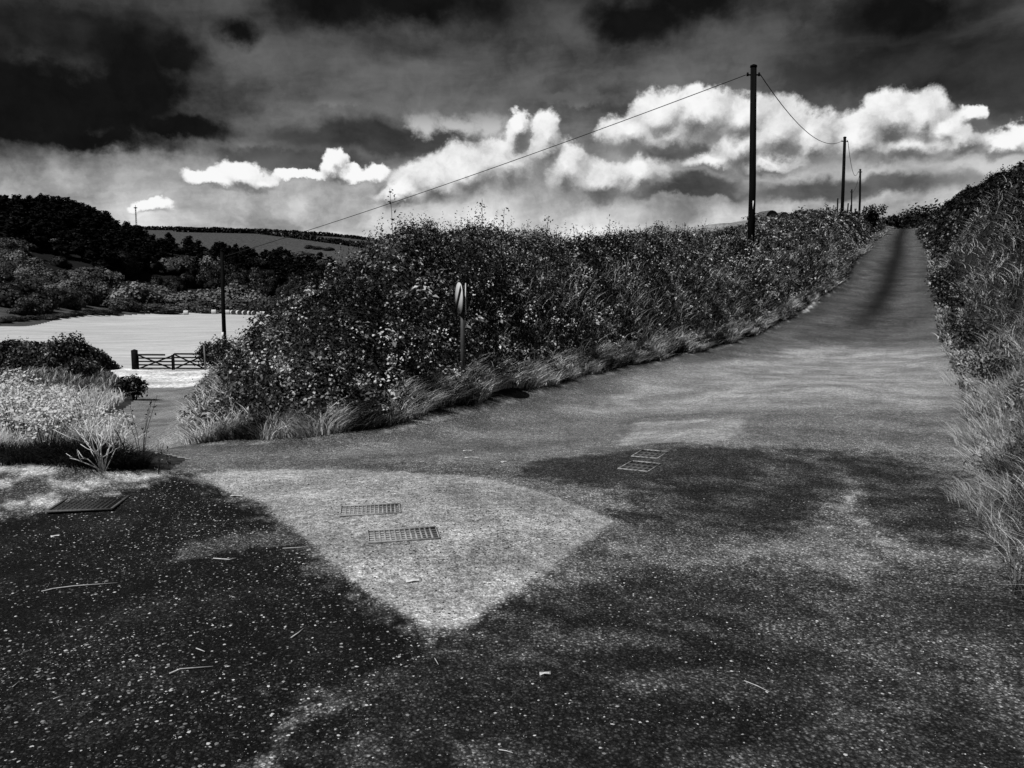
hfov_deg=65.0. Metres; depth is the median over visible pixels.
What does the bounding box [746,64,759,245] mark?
telegraph pole
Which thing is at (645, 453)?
manhole cover
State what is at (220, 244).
pine tree
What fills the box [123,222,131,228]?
pine tree
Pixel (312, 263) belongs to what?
pine tree
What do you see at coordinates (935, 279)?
bush
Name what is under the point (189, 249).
pine tree
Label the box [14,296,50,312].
slope bush
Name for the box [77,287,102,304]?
slope bush
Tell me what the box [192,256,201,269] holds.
pine tree
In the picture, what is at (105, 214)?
pine tree
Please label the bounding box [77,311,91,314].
bush
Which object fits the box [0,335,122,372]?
hedgerow
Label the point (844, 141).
telegraph pole
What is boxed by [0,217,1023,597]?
ground
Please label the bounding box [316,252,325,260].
pine tree
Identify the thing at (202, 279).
wood tree
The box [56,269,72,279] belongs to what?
slope bush
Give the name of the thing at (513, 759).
loose chippings
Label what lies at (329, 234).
hedgerow
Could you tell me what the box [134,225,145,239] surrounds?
pine tree
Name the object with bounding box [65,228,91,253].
pine tree
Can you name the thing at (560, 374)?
verge grass
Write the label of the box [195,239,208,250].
pine tree
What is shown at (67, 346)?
bush
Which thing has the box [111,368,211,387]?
gravel apron
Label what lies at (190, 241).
pine tree
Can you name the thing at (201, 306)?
valley bush
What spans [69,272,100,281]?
slope bush
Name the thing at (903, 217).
bush
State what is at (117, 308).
valley bush
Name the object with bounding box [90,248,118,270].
pine tree
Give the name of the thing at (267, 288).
wood tree
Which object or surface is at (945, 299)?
bush
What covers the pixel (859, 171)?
telegraph pole
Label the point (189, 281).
wood tree
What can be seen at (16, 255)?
slope bush
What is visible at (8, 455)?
grass tussock
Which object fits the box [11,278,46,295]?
slope bush
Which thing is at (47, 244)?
pine tree
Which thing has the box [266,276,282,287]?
wood tree
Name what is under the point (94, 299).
slope bush
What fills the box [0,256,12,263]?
slope bush
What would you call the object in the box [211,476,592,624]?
dark grit
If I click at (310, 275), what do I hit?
wood tree
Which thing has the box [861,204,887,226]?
tree
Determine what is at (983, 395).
grass tuft
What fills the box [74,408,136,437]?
flowering weed
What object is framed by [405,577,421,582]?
litter
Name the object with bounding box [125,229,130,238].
pine tree
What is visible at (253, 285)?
wood tree
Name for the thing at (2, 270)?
slope bush
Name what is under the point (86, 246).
pine tree
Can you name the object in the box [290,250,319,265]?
valley bush
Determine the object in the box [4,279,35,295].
slope bush
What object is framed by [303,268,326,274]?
wood tree
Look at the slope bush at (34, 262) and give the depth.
286.80 m
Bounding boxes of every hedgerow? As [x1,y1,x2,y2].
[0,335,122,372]
[141,226,374,239]
[173,226,369,248]
[178,198,890,435]
[899,160,1023,616]
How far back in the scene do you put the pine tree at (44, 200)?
436.29 m
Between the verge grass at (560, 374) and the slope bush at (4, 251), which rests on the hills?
the slope bush at (4, 251)
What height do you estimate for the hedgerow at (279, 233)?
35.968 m
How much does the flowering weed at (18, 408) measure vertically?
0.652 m
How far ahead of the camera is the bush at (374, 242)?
15.27 m
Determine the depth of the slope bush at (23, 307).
171.48 m
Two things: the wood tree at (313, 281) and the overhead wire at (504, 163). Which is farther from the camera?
the wood tree at (313, 281)
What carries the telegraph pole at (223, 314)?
on the ground at (128, 401)
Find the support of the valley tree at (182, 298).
on the hills
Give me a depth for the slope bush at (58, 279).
259.85 m
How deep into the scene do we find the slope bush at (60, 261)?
328.21 m
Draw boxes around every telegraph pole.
[218,249,226,338]
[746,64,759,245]
[840,136,847,213]
[858,169,860,212]
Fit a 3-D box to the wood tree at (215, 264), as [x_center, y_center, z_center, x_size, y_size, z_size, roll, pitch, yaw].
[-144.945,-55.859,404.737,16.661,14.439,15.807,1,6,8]
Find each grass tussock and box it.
[0,439,58,465]
[6,432,172,469]
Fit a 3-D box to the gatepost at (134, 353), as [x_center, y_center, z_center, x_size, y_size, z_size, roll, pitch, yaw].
[-23.524,-1.491,50.123,0.300,1.370,0.280,0,6,0]
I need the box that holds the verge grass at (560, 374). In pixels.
[186,226,895,443]
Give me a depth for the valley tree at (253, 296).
292.05 m
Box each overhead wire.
[227,75,744,255]
[760,74,838,143]
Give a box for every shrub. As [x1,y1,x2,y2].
[304,245,315,248]
[312,246,323,249]
[323,247,333,250]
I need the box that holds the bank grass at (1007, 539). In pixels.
[924,249,1023,602]
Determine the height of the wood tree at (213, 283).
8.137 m
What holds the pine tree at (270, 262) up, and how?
on the hills
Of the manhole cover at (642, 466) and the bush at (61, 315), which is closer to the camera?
the manhole cover at (642, 466)
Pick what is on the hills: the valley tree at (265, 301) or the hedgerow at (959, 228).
the valley tree at (265, 301)
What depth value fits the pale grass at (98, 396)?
30.21 m
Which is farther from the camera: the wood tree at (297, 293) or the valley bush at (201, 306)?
the wood tree at (297, 293)
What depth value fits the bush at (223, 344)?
48.83 m
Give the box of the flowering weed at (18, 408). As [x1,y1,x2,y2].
[0,386,72,442]
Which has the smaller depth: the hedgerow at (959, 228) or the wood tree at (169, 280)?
the hedgerow at (959, 228)
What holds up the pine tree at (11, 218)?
on the hills
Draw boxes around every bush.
[0,237,36,250]
[0,239,20,249]
[0,248,24,257]
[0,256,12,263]
[0,260,18,272]
[0,266,12,274]
[0,271,16,285]
[0,284,26,307]
[0,315,19,319]
[0,318,14,323]
[1,239,30,253]
[2,250,32,265]
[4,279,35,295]
[5,299,42,315]
[9,317,23,321]
[11,247,33,257]
[11,264,40,274]
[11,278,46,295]
[12,272,33,280]
[13,259,27,267]
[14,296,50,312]
[16,269,36,275]
[23,315,37,319]
[25,291,60,311]
[27,257,49,269]
[28,274,55,287]
[31,303,44,314]
[35,267,58,276]
[36,287,79,306]
[37,273,59,284]
[39,258,49,268]
[40,330,88,366]
[44,284,68,290]
[44,316,57,318]
[47,255,71,267]
[49,274,70,282]
[52,314,67,316]
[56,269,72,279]
[56,277,86,289]
[61,287,92,303]
[62,297,86,309]
[62,356,101,376]
[67,269,83,274]
[67,271,79,275]
[67,312,83,315]
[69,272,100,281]
[72,285,104,305]
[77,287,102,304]
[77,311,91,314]
[83,279,112,298]
[86,310,99,314]
[100,268,124,287]
[103,296,144,310]
[109,306,121,312]
[109,310,119,314]
[113,373,149,399]
[141,302,183,313]
[181,298,213,313]
[192,341,219,367]
[206,334,234,363]
[211,299,264,313]
[251,256,270,267]
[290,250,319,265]
[306,258,332,274]
[363,230,391,252]
[391,215,444,255]
[879,214,903,228]
[894,209,913,221]
[901,198,944,228]
[924,260,960,297]
[929,274,978,322]
[937,309,991,352]
[948,336,1021,388]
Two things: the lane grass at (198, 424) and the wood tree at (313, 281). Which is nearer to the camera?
the lane grass at (198, 424)
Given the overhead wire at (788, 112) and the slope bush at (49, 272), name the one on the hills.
the slope bush at (49, 272)
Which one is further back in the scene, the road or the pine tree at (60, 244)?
the pine tree at (60, 244)
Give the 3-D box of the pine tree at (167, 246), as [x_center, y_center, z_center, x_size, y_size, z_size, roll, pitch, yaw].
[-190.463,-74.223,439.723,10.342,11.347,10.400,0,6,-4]
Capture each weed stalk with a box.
[71,393,94,439]
[109,424,129,460]
[120,397,156,454]
[152,443,168,473]
[162,450,173,473]
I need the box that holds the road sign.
[455,282,466,383]
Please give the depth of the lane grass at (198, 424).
12.03 m
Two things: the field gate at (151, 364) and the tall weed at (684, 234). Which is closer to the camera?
the tall weed at (684, 234)
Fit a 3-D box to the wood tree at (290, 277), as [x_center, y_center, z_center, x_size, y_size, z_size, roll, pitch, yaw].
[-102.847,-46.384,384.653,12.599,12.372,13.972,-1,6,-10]
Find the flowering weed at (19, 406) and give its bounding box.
[0,391,57,429]
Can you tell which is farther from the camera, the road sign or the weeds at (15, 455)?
the road sign
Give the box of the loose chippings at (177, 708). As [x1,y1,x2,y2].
[0,481,436,767]
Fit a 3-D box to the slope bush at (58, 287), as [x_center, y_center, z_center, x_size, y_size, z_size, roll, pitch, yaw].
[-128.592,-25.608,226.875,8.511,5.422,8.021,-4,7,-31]
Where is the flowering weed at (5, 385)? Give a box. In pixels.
[0,367,15,407]
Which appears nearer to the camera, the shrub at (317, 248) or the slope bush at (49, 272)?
the slope bush at (49, 272)
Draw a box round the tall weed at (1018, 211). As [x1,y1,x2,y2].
[1017,202,1023,226]
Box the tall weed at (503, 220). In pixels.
[500,208,508,235]
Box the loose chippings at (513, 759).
[337,496,1023,767]
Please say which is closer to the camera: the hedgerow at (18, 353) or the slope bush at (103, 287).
the hedgerow at (18, 353)
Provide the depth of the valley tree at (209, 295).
285.34 m
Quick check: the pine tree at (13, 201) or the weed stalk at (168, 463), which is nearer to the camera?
the weed stalk at (168, 463)
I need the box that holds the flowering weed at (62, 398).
[16,382,91,439]
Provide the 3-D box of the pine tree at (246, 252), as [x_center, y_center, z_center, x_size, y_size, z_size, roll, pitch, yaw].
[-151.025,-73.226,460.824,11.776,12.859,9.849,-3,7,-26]
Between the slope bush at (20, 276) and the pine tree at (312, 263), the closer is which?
the slope bush at (20, 276)
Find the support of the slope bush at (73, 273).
on the hills
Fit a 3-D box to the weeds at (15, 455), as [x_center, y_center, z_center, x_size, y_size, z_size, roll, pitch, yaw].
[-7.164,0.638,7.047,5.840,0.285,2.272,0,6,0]
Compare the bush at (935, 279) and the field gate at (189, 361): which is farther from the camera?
the field gate at (189, 361)
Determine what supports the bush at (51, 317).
on the ground at (128, 401)
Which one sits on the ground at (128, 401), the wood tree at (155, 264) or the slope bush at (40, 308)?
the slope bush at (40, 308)
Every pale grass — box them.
[0,383,134,419]
[0,411,154,452]
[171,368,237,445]
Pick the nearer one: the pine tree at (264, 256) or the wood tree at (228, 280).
the wood tree at (228, 280)
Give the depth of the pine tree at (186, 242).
445.11 m
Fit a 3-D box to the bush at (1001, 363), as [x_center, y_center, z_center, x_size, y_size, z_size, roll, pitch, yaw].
[7.553,-0.110,12.617,1.182,1.314,1.119,0,6,0]
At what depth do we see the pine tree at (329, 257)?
471.54 m
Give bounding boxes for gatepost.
[131,349,137,369]
[203,345,205,369]
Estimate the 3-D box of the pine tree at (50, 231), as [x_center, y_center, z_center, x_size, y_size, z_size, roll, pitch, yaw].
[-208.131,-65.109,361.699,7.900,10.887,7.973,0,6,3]
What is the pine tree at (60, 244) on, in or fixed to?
on the hills
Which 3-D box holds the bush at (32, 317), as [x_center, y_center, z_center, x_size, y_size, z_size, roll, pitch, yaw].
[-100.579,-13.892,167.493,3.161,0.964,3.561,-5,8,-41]
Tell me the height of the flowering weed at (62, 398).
0.725 m
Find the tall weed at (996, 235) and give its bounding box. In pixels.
[990,222,999,251]
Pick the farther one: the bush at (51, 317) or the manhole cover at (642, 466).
the bush at (51, 317)
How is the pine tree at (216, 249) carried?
on the hills
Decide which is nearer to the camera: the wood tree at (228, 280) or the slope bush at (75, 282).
the slope bush at (75, 282)
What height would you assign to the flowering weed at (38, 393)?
0.781 m
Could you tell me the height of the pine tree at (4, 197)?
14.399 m
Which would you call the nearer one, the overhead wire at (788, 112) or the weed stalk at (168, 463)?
the weed stalk at (168, 463)
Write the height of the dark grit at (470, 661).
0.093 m
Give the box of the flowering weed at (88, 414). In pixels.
[57,400,107,432]
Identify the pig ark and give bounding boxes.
[756,210,778,217]
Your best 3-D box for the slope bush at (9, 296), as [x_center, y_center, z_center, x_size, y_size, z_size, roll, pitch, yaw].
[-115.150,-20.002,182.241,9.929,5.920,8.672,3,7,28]
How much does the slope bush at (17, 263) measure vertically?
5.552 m
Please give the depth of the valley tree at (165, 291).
280.08 m
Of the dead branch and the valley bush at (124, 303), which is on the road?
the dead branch
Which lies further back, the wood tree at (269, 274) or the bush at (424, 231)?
the wood tree at (269, 274)
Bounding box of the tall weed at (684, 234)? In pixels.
[681,222,690,244]
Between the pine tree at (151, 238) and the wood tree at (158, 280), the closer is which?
the wood tree at (158, 280)
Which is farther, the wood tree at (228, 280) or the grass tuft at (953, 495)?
the wood tree at (228, 280)
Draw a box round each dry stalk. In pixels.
[41,583,110,591]
[169,666,212,673]
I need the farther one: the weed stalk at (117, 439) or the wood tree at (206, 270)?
the wood tree at (206, 270)
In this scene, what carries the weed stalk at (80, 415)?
on the ground at (128, 401)
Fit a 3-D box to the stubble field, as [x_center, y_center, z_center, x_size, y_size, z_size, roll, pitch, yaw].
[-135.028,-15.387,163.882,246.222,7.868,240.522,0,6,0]
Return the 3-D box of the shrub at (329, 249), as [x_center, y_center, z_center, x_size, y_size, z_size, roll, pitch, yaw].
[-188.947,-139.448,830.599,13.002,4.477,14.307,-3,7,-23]
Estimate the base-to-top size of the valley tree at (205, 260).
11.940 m
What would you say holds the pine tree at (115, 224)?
on the hills
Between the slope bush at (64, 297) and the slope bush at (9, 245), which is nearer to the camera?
the slope bush at (64, 297)
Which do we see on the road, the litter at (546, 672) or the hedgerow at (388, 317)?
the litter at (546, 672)
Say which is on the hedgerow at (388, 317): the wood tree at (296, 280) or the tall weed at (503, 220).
the tall weed at (503, 220)
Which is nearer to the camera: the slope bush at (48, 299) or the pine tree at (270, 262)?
the slope bush at (48, 299)
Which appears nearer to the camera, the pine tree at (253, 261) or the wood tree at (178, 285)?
the wood tree at (178, 285)
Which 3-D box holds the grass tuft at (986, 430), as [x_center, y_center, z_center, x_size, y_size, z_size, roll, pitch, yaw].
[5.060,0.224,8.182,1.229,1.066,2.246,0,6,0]
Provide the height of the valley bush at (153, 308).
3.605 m
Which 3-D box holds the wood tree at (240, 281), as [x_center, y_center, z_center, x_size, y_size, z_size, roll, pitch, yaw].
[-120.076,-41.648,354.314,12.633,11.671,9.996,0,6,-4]
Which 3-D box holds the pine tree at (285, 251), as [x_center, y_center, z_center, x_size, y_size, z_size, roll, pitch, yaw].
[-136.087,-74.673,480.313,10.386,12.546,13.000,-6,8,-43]
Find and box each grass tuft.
[935,340,1023,386]
[935,395,1023,451]
[939,468,1023,519]
[943,365,1023,414]
[945,407,1023,479]
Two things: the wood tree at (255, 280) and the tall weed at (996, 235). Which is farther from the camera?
the wood tree at (255, 280)
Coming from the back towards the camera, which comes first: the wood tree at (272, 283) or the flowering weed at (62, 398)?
the wood tree at (272, 283)
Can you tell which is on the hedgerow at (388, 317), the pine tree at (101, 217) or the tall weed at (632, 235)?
the tall weed at (632, 235)
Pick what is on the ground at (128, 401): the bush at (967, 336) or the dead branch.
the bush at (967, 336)
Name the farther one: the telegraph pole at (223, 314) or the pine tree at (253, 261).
the pine tree at (253, 261)
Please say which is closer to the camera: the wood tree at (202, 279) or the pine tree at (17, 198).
the wood tree at (202, 279)
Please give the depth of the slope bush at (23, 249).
306.21 m
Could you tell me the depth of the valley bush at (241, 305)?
268.96 m
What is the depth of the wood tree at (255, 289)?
338.30 m
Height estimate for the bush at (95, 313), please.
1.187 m
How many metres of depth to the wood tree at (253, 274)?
387.75 m
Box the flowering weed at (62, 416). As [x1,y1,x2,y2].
[5,401,86,445]
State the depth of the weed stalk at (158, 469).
7.25 m
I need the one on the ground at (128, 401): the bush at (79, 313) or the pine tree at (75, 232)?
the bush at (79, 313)
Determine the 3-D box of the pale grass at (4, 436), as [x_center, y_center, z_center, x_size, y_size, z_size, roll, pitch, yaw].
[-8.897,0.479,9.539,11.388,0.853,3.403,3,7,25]
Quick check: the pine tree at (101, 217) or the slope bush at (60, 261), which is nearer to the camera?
the slope bush at (60, 261)
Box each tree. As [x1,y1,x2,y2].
[0,194,8,201]
[0,214,6,229]
[0,221,19,239]
[4,199,16,207]
[4,216,20,233]
[12,194,28,205]
[14,226,36,243]
[30,196,39,203]
[34,196,47,206]
[36,231,54,252]
[46,227,58,247]
[50,196,62,207]
[50,230,71,256]
[64,197,75,205]
[64,233,86,260]
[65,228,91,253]
[75,266,111,281]
[80,239,98,262]
[89,207,97,212]
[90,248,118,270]
[95,250,142,274]
[97,213,107,228]
[99,211,110,228]
[105,280,166,305]
[112,220,120,227]
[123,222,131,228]
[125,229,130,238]
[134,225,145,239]
[144,255,164,271]
[145,233,163,246]
[150,275,168,288]
[152,284,178,297]
[157,255,198,273]
[158,238,174,251]
[161,290,198,306]
[163,275,182,286]
[164,232,174,240]
[165,237,181,255]
[168,279,187,291]
[175,239,190,254]
[176,272,202,288]
[180,235,200,250]
[181,266,198,276]
[183,245,192,255]
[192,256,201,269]
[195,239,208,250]
[195,275,208,288]
[195,288,220,303]
[196,254,224,265]
[196,265,224,278]
[206,277,220,289]
[209,245,226,259]
[209,259,238,276]
[211,283,249,300]
[212,241,229,254]
[225,272,248,283]
[226,269,248,284]
[226,276,250,292]
[229,243,240,255]
[235,289,265,303]
[239,245,257,258]
[244,258,259,267]
[247,270,265,281]
[249,248,257,255]
[249,282,257,291]
[250,266,274,277]
[250,276,268,285]
[252,287,264,295]
[253,295,281,309]
[255,281,276,298]
[259,252,269,261]
[266,251,274,269]
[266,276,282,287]
[268,280,277,292]
[274,280,296,298]
[279,282,304,297]
[281,249,291,256]
[284,274,307,285]
[286,288,309,297]
[287,278,307,288]
[294,257,309,269]
[302,271,316,278]
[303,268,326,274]
[304,276,318,293]
[306,259,318,269]
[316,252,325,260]
[318,263,327,271]
[327,256,336,267]
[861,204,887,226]
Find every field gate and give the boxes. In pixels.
[137,354,172,369]
[173,353,203,369]
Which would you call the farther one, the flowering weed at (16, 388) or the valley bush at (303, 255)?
the valley bush at (303, 255)
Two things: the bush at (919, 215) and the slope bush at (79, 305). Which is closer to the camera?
the bush at (919, 215)
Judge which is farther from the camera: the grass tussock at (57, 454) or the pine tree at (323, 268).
the pine tree at (323, 268)
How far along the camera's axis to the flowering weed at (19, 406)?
9.61 m
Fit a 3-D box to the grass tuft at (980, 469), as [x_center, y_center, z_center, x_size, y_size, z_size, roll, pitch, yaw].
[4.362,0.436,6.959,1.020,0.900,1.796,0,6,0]
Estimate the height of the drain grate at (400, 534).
0.017 m
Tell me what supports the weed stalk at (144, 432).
on the ground at (128, 401)
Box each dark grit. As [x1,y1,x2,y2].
[0,491,1023,767]
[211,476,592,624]
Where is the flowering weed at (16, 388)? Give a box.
[0,363,43,437]
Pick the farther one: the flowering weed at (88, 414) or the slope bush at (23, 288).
the slope bush at (23, 288)
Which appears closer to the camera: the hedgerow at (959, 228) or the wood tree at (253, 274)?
the hedgerow at (959, 228)
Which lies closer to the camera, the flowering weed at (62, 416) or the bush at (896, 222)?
the flowering weed at (62, 416)
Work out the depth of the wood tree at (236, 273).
383.31 m
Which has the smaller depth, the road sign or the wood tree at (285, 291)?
the road sign
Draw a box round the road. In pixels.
[0,229,1023,767]
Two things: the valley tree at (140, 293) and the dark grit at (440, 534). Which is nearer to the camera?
the dark grit at (440, 534)
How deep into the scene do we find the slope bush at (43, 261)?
294.41 m
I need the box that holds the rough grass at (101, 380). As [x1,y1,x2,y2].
[0,365,121,394]
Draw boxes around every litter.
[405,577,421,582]
[539,671,550,674]
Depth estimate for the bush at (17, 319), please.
160.59 m
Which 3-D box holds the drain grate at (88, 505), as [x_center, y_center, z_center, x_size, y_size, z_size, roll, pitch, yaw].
[-3.311,0.936,6.298,0.480,0.017,0.440,-1,6,-8]
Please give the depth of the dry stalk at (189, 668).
3.43 m
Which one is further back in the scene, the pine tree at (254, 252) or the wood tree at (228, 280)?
the pine tree at (254, 252)
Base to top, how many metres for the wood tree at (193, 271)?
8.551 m
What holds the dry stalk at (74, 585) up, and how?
on the road
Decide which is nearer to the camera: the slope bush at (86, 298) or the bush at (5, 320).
the bush at (5, 320)
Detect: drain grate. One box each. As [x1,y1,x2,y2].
[45,495,130,512]
[339,503,400,516]
[368,526,439,543]
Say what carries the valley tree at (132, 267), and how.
on the hills
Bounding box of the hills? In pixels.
[25,212,382,311]
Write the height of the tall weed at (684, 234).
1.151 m
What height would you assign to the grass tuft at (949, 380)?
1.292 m
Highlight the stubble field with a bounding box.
[0,312,270,368]
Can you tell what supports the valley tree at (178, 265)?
on the hills
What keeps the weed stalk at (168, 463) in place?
on the road
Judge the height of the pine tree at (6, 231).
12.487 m
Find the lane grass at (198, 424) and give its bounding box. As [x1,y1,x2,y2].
[163,361,246,443]
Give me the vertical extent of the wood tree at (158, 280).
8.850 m
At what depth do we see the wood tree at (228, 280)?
381.79 m
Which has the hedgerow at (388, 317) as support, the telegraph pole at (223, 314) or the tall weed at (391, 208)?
the tall weed at (391, 208)
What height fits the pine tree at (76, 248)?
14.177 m
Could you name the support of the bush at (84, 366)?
on the ground at (128, 401)
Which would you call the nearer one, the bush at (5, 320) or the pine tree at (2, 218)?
the bush at (5, 320)
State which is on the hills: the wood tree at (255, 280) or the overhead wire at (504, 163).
the wood tree at (255, 280)
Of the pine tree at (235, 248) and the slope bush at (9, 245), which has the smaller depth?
the slope bush at (9, 245)
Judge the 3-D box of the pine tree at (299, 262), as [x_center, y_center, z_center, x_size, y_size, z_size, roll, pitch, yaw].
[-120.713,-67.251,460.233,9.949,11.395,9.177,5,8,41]
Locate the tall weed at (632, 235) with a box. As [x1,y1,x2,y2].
[629,224,639,246]
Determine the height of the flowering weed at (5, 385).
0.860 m
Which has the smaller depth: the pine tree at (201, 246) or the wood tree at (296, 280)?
the wood tree at (296, 280)
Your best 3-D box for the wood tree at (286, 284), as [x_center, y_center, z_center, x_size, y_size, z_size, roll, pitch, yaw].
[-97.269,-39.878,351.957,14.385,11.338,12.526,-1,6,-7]
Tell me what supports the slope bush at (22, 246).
on the hills
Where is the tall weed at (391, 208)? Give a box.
[385,189,395,233]
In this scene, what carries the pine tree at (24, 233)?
on the hills
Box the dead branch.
[53,413,119,470]
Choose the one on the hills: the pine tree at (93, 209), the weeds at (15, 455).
the pine tree at (93, 209)
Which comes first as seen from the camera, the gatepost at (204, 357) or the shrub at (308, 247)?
the gatepost at (204, 357)
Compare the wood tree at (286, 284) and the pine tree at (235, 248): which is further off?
the pine tree at (235, 248)
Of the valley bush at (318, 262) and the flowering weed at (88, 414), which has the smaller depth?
the flowering weed at (88, 414)
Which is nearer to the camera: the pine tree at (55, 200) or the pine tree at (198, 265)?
the pine tree at (198, 265)
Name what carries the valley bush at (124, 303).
on the ground at (128, 401)
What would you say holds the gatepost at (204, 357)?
on the gravel apron
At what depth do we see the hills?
853.40 m
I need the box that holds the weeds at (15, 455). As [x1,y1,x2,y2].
[1,441,46,465]
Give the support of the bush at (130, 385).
on the ground at (128, 401)
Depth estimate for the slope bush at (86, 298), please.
222.38 m
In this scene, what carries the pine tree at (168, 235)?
on the hills
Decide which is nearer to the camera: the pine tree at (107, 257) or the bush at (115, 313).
the bush at (115, 313)
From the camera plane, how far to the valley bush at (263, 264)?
452.75 m
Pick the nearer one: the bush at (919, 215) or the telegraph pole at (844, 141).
the telegraph pole at (844, 141)
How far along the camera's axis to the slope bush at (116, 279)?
324.33 m
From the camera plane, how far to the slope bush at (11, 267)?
252.90 m
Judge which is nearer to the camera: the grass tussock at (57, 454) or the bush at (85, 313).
the grass tussock at (57, 454)
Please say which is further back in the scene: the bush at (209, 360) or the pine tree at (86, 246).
the pine tree at (86, 246)
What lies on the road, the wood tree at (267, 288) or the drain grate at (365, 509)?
the drain grate at (365, 509)
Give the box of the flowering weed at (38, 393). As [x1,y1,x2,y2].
[2,379,73,428]
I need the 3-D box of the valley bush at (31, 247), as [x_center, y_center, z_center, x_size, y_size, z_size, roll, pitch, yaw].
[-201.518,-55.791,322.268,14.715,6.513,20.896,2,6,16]
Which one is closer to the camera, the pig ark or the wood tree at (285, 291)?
the pig ark
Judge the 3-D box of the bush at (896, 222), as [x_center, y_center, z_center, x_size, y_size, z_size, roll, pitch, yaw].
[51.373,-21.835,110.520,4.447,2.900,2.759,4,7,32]
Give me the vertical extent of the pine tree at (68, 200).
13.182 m
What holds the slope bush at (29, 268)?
on the hills
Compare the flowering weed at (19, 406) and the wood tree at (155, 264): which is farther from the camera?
the wood tree at (155, 264)
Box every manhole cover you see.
[618,460,661,471]
[631,449,668,457]
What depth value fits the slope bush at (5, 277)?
204.48 m
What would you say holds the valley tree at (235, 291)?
on the hills
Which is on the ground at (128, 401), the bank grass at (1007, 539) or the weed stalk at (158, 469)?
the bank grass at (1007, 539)
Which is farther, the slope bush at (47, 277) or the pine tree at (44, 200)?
the pine tree at (44, 200)
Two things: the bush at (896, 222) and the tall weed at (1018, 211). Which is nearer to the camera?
the tall weed at (1018, 211)
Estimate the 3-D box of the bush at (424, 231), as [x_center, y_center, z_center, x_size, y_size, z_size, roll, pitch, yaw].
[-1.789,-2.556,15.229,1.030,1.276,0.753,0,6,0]
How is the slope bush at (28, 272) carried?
on the ground at (128, 401)
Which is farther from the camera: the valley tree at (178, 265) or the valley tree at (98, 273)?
the valley tree at (178, 265)
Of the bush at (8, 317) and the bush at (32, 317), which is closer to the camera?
the bush at (8, 317)
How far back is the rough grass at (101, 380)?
39.76 m
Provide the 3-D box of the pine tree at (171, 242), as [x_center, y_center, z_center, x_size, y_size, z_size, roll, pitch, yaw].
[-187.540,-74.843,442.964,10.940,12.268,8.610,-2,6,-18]
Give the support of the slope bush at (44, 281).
on the ground at (128, 401)
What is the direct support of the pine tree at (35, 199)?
on the hills
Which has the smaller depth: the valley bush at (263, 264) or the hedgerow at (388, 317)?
the hedgerow at (388, 317)
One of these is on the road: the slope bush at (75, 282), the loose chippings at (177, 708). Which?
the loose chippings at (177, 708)

